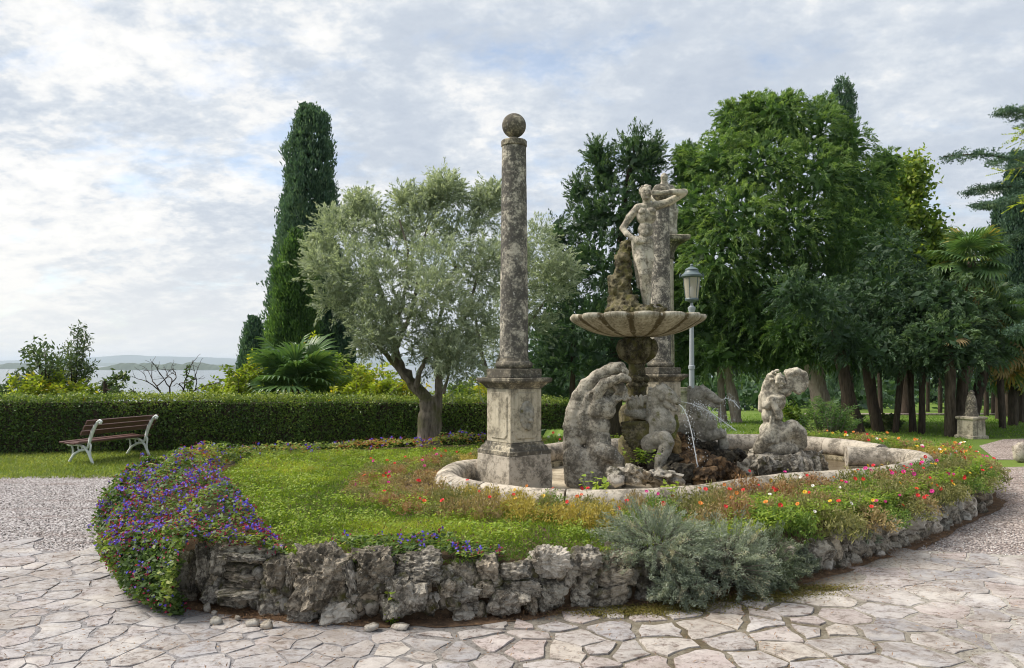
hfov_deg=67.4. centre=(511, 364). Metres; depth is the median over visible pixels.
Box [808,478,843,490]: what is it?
moss rose plant
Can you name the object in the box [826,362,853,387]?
park tree
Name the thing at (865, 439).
moss rose plant
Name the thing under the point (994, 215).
cypress tree
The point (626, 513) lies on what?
moss rose plant
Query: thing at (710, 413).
water jet
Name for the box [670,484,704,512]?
moss rose plant
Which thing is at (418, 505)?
moss rose plant
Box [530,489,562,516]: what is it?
moss rose plant
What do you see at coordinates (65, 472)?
hedge side grass
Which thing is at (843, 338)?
park tree
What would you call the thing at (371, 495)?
moss rose plant
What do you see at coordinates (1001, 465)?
moss rose plant
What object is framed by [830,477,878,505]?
moss rose plant
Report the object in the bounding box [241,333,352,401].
fan palm
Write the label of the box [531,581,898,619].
moss patches
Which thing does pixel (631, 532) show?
lavender bush
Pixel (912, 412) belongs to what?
park tree
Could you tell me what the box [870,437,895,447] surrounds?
moss rose plant
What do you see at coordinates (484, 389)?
wild shrub
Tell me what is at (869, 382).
park tree
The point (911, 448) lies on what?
moss rose plant
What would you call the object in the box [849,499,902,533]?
moss rose plant
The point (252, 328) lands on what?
cypress tree
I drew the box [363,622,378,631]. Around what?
loose stone
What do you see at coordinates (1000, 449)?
park path
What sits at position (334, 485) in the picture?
lawn grass
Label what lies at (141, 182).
sky
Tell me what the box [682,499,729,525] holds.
moss rose plant
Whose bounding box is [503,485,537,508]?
moss rose plant
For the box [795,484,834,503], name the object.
moss rose plant
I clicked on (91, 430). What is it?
park bench
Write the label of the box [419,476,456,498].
moss rose plant
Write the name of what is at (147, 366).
wooded shore
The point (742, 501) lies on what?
moss rose plant
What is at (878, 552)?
loose stone
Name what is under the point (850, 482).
moss rose plant
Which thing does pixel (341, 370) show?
wild shrub
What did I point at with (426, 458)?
moss rose plant
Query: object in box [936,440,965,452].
moss rose plant
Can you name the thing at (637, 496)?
moss rose plant
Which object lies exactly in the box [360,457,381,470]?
moss rose plant
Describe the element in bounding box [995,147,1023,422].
cypress tree
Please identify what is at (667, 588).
lavender bush
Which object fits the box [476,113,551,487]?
ball column
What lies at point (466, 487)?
moss rose plant
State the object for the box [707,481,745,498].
moss rose plant
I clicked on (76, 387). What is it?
wild shrub
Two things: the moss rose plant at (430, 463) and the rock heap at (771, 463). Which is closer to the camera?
the moss rose plant at (430, 463)
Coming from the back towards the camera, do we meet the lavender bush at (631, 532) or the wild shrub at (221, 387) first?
the wild shrub at (221, 387)
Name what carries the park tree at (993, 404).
on the ground at (977, 443)
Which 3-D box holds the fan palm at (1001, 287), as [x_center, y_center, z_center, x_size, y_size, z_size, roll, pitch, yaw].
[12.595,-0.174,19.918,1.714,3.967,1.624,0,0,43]
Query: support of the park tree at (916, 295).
on the ground at (977, 443)
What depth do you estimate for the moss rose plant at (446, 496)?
7.15 m
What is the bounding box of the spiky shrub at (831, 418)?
[783,395,869,435]
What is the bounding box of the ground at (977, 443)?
[0,400,1023,476]
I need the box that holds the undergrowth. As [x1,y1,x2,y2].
[683,370,990,410]
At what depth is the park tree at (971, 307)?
18.87 m
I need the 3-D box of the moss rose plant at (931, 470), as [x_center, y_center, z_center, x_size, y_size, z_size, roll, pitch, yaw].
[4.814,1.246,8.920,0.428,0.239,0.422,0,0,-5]
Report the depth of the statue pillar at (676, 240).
20.77 m
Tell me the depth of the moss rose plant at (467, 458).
10.07 m
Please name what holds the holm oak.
on the ground at (977, 443)
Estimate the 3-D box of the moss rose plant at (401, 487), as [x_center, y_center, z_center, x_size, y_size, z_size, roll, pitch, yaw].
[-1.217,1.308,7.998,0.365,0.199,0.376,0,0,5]
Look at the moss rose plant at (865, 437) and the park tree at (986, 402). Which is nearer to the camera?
the moss rose plant at (865, 437)
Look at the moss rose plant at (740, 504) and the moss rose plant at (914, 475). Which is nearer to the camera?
the moss rose plant at (740, 504)
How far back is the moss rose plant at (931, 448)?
11.19 m
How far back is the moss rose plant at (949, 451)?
10.89 m
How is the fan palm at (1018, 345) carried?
on the ground at (977, 443)
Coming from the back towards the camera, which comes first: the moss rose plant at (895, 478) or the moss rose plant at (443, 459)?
the moss rose plant at (443, 459)
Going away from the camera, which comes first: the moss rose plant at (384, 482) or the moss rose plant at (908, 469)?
the moss rose plant at (384, 482)
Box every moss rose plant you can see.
[342,482,375,493]
[344,466,376,479]
[345,474,376,488]
[345,482,373,499]
[355,489,388,506]
[356,469,383,482]
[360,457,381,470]
[360,459,396,475]
[372,474,398,490]
[376,491,411,507]
[379,463,404,472]
[379,471,411,485]
[379,481,411,495]
[383,459,407,466]
[383,461,407,475]
[388,489,410,499]
[389,497,428,515]
[392,471,414,482]
[399,488,437,504]
[403,456,424,463]
[404,459,434,475]
[406,469,435,486]
[406,479,433,494]
[406,486,428,497]
[413,465,438,478]
[414,499,446,517]
[415,457,438,471]
[418,453,443,465]
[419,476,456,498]
[423,482,456,508]
[424,448,446,458]
[427,482,458,503]
[428,449,451,461]
[435,494,472,519]
[437,457,455,468]
[446,454,469,463]
[447,479,485,506]
[451,490,482,510]
[452,453,476,462]
[454,483,482,500]
[464,485,507,515]
[465,491,504,522]
[468,448,477,456]
[476,483,507,507]
[494,488,528,515]
[502,493,549,523]
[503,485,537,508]
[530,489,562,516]
[532,500,573,523]
[537,487,568,508]
[543,431,562,443]
[552,492,592,514]
[553,500,596,529]
[573,486,600,507]
[575,498,615,524]
[580,499,623,530]
[586,492,622,515]
[614,499,650,517]
[617,489,651,510]
[619,499,649,526]
[640,501,683,524]
[642,490,675,508]
[646,492,682,516]
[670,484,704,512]
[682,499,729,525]
[687,480,726,507]
[687,487,725,518]
[696,489,728,512]
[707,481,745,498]
[713,487,756,523]
[722,488,758,507]
[722,494,757,515]
[726,469,766,496]
[740,498,793,531]
[746,486,779,502]
[752,478,772,494]
[753,493,789,517]
[765,474,807,494]
[765,478,807,500]
[771,486,817,512]
[773,469,807,487]
[775,502,826,544]
[786,490,828,522]
[794,470,834,486]
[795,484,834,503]
[805,488,841,511]
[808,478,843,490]
[811,483,840,496]
[813,430,835,437]
[813,499,869,543]
[820,499,872,533]
[827,484,873,513]
[830,466,861,483]
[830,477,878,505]
[833,477,872,497]
[841,488,877,505]
[846,469,884,490]
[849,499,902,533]
[850,431,877,438]
[852,433,873,441]
[855,433,879,442]
[856,463,888,481]
[863,464,900,488]
[863,499,912,528]
[867,439,893,447]
[869,474,912,507]
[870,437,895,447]
[870,493,911,517]
[873,469,910,495]
[875,460,909,482]
[876,431,892,442]
[884,437,905,446]
[889,470,920,498]
[890,437,914,448]
[890,463,922,477]
[892,493,942,521]
[898,469,944,495]
[899,438,930,449]
[902,445,924,451]
[902,487,947,516]
[904,466,932,479]
[910,455,944,476]
[911,438,935,447]
[913,461,944,478]
[914,476,956,507]
[915,444,944,455]
[927,448,948,458]
[933,450,962,462]
[934,447,967,467]
[934,452,977,476]
[934,455,970,469]
[934,471,965,494]
[935,446,964,457]
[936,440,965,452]
[936,472,977,501]
[936,479,971,503]
[937,457,973,481]
[942,441,975,455]
[945,450,972,461]
[957,472,992,493]
[966,455,996,474]
[966,469,1009,492]
[971,461,1005,486]
[982,454,1007,475]
[985,457,1012,483]
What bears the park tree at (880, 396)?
on the ground at (977, 443)
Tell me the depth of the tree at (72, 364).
17.89 m
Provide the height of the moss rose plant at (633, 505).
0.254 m
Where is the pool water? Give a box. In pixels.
[648,458,845,487]
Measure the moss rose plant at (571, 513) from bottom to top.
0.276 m
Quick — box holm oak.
[853,273,1023,414]
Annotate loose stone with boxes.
[203,601,210,612]
[210,616,222,624]
[235,615,240,620]
[245,618,259,626]
[260,619,272,629]
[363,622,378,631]
[391,622,409,630]
[873,550,885,556]
[1012,442,1023,462]
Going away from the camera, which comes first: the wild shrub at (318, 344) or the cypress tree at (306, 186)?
the wild shrub at (318, 344)
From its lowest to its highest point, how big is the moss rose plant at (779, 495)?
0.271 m
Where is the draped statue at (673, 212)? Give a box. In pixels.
[650,173,677,233]
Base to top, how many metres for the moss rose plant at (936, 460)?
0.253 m
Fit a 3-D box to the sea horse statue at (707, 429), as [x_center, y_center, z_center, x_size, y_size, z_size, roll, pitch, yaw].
[2.499,0.754,10.387,0.866,0.984,0.411,0,0,28]
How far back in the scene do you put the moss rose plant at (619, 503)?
6.86 m
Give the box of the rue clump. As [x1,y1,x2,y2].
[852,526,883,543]
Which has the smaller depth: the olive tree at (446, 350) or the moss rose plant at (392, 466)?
the moss rose plant at (392, 466)
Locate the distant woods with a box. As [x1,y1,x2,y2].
[472,262,980,436]
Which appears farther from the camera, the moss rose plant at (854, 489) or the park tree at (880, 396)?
the park tree at (880, 396)
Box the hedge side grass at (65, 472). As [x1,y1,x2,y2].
[0,448,356,478]
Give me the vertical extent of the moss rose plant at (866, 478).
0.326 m
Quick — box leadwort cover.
[86,430,505,615]
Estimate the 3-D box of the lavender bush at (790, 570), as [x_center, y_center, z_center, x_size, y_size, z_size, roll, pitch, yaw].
[1.963,1.523,6.105,0.749,0.623,0.826,0,0,0]
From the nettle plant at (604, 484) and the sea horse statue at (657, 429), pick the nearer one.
the nettle plant at (604, 484)
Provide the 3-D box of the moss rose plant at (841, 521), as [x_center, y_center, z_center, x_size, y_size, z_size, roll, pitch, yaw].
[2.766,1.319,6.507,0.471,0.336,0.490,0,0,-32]
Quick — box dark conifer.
[528,116,678,437]
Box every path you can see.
[0,467,1023,554]
[805,413,991,413]
[980,439,1023,459]
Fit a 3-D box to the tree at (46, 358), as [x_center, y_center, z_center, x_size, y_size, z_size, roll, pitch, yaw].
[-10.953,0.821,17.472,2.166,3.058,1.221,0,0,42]
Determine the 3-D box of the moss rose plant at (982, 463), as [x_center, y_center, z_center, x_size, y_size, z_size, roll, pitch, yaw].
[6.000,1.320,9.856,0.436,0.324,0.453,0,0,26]
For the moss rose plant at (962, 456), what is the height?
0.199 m
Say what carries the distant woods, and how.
on the ground at (977, 443)
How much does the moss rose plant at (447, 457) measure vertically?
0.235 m
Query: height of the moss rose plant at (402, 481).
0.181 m
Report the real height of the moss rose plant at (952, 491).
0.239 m
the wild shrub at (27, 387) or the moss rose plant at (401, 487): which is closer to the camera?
the moss rose plant at (401, 487)
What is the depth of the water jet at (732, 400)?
10.16 m
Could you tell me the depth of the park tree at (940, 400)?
35.93 m
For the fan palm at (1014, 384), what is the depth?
21.89 m
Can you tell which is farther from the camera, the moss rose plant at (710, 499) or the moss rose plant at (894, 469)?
the moss rose plant at (894, 469)
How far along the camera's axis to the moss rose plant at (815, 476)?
8.22 m
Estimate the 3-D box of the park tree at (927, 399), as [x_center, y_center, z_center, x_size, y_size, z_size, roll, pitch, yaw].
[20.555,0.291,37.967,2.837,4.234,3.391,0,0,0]
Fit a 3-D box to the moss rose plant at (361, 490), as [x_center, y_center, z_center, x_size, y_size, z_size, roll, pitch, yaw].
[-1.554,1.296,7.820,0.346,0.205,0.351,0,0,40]
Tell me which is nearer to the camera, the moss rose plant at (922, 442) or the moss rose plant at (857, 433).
the moss rose plant at (922, 442)
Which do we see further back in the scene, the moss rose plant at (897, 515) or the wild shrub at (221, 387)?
the wild shrub at (221, 387)
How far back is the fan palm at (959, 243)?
19.24 m
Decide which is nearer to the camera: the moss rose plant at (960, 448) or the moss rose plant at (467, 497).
the moss rose plant at (467, 497)
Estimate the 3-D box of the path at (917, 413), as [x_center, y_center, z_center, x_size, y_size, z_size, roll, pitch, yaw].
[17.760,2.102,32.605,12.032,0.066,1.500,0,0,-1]
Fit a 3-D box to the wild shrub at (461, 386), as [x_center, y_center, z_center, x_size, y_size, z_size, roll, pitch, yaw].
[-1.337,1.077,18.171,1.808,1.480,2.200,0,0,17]
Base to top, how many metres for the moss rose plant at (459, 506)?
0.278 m
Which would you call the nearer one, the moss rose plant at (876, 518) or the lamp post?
the moss rose plant at (876, 518)
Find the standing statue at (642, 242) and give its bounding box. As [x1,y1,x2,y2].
[619,184,687,305]
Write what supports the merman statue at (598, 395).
on the fountain basin
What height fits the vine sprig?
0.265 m
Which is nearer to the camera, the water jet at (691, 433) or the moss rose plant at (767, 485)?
the moss rose plant at (767, 485)
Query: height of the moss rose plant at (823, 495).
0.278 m
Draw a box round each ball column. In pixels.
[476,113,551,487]
[645,184,688,416]
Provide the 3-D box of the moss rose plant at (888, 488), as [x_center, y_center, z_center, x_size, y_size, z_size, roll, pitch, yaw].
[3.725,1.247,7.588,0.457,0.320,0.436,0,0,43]
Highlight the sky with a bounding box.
[0,0,1023,360]
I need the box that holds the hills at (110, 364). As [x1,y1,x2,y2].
[0,362,495,365]
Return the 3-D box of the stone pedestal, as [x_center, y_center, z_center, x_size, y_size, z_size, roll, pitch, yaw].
[10.884,1.190,18.200,0.500,1.160,0.500,0,0,-20]
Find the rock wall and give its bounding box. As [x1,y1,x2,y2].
[133,458,994,625]
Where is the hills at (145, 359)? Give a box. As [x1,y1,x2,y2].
[0,355,497,364]
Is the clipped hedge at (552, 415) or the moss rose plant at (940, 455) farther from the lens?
the clipped hedge at (552, 415)
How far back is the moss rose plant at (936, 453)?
10.71 m
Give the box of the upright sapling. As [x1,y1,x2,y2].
[182,364,207,399]
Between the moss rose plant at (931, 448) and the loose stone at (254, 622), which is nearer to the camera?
the loose stone at (254, 622)
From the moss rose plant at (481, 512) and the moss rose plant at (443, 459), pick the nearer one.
the moss rose plant at (481, 512)
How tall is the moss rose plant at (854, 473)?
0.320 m
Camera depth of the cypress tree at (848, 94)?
39.68 m
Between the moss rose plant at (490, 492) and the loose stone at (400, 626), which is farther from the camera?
the moss rose plant at (490, 492)
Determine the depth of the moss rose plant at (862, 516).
6.69 m
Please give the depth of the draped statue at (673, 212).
20.88 m
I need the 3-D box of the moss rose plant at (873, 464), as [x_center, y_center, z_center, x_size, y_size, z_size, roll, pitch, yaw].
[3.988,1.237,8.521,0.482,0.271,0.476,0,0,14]
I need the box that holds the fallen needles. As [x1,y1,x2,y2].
[0,490,1023,667]
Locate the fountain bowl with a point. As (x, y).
(637, 348)
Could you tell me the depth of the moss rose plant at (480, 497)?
6.86 m
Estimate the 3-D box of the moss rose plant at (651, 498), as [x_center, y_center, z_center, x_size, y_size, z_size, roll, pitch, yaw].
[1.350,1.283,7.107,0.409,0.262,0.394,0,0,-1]
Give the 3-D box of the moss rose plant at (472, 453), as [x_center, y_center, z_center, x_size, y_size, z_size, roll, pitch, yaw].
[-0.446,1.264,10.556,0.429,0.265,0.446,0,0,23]
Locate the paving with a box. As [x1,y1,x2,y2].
[0,537,1023,667]
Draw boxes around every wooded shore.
[0,363,54,368]
[95,362,236,369]
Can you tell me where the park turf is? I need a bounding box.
[716,413,1023,450]
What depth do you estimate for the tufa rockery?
9.42 m
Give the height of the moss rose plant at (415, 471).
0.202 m
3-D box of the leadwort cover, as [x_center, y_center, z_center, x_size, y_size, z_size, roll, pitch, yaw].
[-2.380,1.352,9.248,4.682,0.797,8.316,0,0,0]
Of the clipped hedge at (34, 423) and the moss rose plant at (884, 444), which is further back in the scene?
the clipped hedge at (34, 423)
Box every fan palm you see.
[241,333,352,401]
[921,224,1014,419]
[925,315,982,436]
[971,281,1023,377]
[973,334,1023,425]
[974,297,1023,427]
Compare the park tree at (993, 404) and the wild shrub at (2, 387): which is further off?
the park tree at (993, 404)
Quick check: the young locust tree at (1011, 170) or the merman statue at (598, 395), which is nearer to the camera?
the merman statue at (598, 395)
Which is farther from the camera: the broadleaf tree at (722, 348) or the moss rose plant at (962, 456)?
the broadleaf tree at (722, 348)
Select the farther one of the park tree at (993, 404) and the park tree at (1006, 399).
the park tree at (993, 404)
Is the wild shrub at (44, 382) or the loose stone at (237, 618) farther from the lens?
the wild shrub at (44, 382)
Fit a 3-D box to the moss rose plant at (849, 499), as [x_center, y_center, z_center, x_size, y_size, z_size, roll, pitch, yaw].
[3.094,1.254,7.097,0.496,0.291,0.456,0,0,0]
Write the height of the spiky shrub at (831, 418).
1.086 m
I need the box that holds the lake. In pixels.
[0,366,973,400]
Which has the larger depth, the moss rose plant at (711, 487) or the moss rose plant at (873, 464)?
the moss rose plant at (873, 464)
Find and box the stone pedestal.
[954,390,988,438]
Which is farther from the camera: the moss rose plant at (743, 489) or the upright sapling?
the upright sapling
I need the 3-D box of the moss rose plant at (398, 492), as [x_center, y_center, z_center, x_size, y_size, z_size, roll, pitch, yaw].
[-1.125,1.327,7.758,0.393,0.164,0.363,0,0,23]
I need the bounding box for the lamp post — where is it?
[679,264,703,387]
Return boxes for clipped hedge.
[0,384,486,454]
[541,394,569,430]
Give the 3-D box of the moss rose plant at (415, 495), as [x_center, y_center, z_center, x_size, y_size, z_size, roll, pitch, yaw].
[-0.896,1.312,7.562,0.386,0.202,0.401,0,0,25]
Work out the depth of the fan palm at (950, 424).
18.49 m
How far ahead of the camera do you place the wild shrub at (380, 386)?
17.55 m
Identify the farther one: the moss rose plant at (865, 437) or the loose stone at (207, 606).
the moss rose plant at (865, 437)
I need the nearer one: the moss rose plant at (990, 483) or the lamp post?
the moss rose plant at (990, 483)
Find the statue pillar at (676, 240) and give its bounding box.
[670,234,690,413]
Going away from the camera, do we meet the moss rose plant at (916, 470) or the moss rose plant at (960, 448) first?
the moss rose plant at (916, 470)
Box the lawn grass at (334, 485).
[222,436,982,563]
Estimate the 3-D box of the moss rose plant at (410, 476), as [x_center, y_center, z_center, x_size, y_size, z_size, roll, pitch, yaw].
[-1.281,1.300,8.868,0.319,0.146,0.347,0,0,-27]
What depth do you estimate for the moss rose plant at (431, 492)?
7.46 m
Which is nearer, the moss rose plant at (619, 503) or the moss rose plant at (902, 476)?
the moss rose plant at (619, 503)
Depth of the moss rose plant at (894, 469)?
8.63 m
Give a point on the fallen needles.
(808, 578)
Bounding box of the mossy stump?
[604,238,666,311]
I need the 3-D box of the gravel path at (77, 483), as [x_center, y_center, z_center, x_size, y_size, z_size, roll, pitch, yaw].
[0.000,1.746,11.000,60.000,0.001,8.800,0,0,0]
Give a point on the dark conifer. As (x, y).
(642, 158)
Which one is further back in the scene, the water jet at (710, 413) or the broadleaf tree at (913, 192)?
the broadleaf tree at (913, 192)
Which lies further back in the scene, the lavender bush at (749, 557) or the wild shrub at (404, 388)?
the wild shrub at (404, 388)
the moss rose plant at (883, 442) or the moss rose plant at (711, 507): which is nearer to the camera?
the moss rose plant at (711, 507)
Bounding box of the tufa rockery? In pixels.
[637,432,747,484]
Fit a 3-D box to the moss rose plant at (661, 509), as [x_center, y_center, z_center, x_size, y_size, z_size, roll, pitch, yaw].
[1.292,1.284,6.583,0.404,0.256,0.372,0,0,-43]
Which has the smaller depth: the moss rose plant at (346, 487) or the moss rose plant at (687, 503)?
the moss rose plant at (687, 503)
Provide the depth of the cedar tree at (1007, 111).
15.04 m
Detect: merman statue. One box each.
[563,362,631,488]
[753,367,808,454]
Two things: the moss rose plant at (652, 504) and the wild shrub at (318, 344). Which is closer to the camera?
the moss rose plant at (652, 504)
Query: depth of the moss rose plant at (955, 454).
9.82 m
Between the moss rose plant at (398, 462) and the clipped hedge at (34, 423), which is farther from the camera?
the clipped hedge at (34, 423)
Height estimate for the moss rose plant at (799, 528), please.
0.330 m
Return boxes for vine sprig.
[384,591,399,624]
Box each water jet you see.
[679,404,707,466]
[681,399,740,436]
[724,394,744,408]
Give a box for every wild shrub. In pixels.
[0,380,17,399]
[5,368,73,401]
[6,372,63,400]
[54,376,114,401]
[183,374,252,401]
[210,347,276,401]
[287,330,351,401]
[303,352,353,401]
[326,359,390,401]
[353,370,408,400]
[391,379,451,402]
[430,380,483,402]
[467,377,486,401]
[782,399,821,427]
[862,412,904,430]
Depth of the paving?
4.97 m
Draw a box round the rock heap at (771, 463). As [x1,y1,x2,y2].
[737,447,828,475]
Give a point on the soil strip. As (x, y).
(449, 622)
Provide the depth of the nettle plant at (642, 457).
9.18 m
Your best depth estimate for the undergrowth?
44.34 m
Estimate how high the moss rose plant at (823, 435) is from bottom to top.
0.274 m
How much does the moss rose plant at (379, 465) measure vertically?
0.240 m
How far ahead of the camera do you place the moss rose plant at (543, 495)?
7.11 m
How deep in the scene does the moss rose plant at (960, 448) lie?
11.19 m
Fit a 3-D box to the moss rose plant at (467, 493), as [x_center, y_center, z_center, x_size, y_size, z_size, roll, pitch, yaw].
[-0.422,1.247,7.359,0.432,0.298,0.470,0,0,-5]
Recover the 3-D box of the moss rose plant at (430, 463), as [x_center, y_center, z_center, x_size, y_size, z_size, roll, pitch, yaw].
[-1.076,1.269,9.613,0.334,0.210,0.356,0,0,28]
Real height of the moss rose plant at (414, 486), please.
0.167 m
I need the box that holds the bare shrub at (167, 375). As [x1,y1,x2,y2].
[119,355,220,400]
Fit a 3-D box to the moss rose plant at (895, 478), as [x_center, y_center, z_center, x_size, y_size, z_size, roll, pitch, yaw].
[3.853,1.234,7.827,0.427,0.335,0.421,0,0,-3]
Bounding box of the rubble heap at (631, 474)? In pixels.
[605,463,685,487]
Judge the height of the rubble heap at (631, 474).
0.362 m
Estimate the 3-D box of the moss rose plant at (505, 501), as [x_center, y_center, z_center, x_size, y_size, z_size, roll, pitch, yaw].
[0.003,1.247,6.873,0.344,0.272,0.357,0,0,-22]
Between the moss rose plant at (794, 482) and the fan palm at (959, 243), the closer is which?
the moss rose plant at (794, 482)
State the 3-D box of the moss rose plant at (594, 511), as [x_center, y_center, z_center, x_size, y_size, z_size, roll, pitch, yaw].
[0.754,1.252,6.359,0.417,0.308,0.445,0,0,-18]
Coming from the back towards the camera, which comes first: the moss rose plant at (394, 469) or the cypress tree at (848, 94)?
the cypress tree at (848, 94)
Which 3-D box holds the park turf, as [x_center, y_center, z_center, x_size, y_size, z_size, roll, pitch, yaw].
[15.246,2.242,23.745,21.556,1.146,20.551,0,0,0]
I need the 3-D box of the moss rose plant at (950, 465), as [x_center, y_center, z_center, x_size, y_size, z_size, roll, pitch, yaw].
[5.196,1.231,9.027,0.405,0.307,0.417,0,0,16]
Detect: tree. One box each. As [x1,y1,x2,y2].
[0,334,73,394]
[49,319,99,385]
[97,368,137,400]
[235,314,264,372]
[256,101,343,370]
[261,225,324,401]
[281,157,501,445]
[317,237,358,380]
[464,211,593,376]
[667,85,914,423]
[758,263,909,433]
[823,73,862,410]
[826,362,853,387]
[834,222,932,431]
[856,365,889,412]
[858,142,979,414]
[873,281,957,432]
[888,260,970,431]
[904,265,1003,433]
[914,368,956,412]
[926,381,929,411]
[938,103,1023,339]
[973,371,988,415]
[986,127,1023,213]
[986,196,1008,418]
[991,392,994,414]
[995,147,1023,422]
[1005,393,1007,416]
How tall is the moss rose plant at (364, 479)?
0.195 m
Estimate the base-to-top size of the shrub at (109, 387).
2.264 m
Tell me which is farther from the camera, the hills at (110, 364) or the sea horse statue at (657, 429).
the hills at (110, 364)
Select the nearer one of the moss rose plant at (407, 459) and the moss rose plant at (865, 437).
the moss rose plant at (407, 459)
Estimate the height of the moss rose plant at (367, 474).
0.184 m
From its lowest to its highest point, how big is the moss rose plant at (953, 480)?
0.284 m
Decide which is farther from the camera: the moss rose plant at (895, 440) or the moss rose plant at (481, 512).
the moss rose plant at (895, 440)
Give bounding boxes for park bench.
[59,414,158,464]
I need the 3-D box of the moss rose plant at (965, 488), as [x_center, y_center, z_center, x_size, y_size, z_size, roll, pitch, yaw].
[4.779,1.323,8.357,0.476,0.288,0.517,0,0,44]
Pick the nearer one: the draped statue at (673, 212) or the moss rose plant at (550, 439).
the moss rose plant at (550, 439)
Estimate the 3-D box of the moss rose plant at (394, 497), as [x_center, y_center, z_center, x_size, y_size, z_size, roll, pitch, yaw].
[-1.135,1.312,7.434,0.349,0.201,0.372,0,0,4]
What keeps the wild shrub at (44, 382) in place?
on the ground at (977, 443)
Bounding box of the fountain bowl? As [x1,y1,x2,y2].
[570,311,706,483]
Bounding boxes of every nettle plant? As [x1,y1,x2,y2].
[579,472,608,489]
[622,447,660,463]
[660,479,678,495]
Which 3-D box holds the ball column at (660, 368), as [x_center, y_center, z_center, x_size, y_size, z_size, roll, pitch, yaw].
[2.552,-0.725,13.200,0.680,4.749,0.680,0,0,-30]
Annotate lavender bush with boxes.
[585,495,738,584]
[646,556,720,613]
[672,504,788,605]
[736,518,810,594]
[793,541,821,577]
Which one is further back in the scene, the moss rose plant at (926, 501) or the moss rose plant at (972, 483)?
the moss rose plant at (972, 483)
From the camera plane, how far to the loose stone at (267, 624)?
5.03 m
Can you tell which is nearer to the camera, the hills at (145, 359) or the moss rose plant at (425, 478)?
the moss rose plant at (425, 478)
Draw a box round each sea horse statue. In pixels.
[621,382,681,468]
[677,384,728,449]
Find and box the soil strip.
[183,492,1006,627]
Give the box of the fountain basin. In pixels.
[434,434,934,509]
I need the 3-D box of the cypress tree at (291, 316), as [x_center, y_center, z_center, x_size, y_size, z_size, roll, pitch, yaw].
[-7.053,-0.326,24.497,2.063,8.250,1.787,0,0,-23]

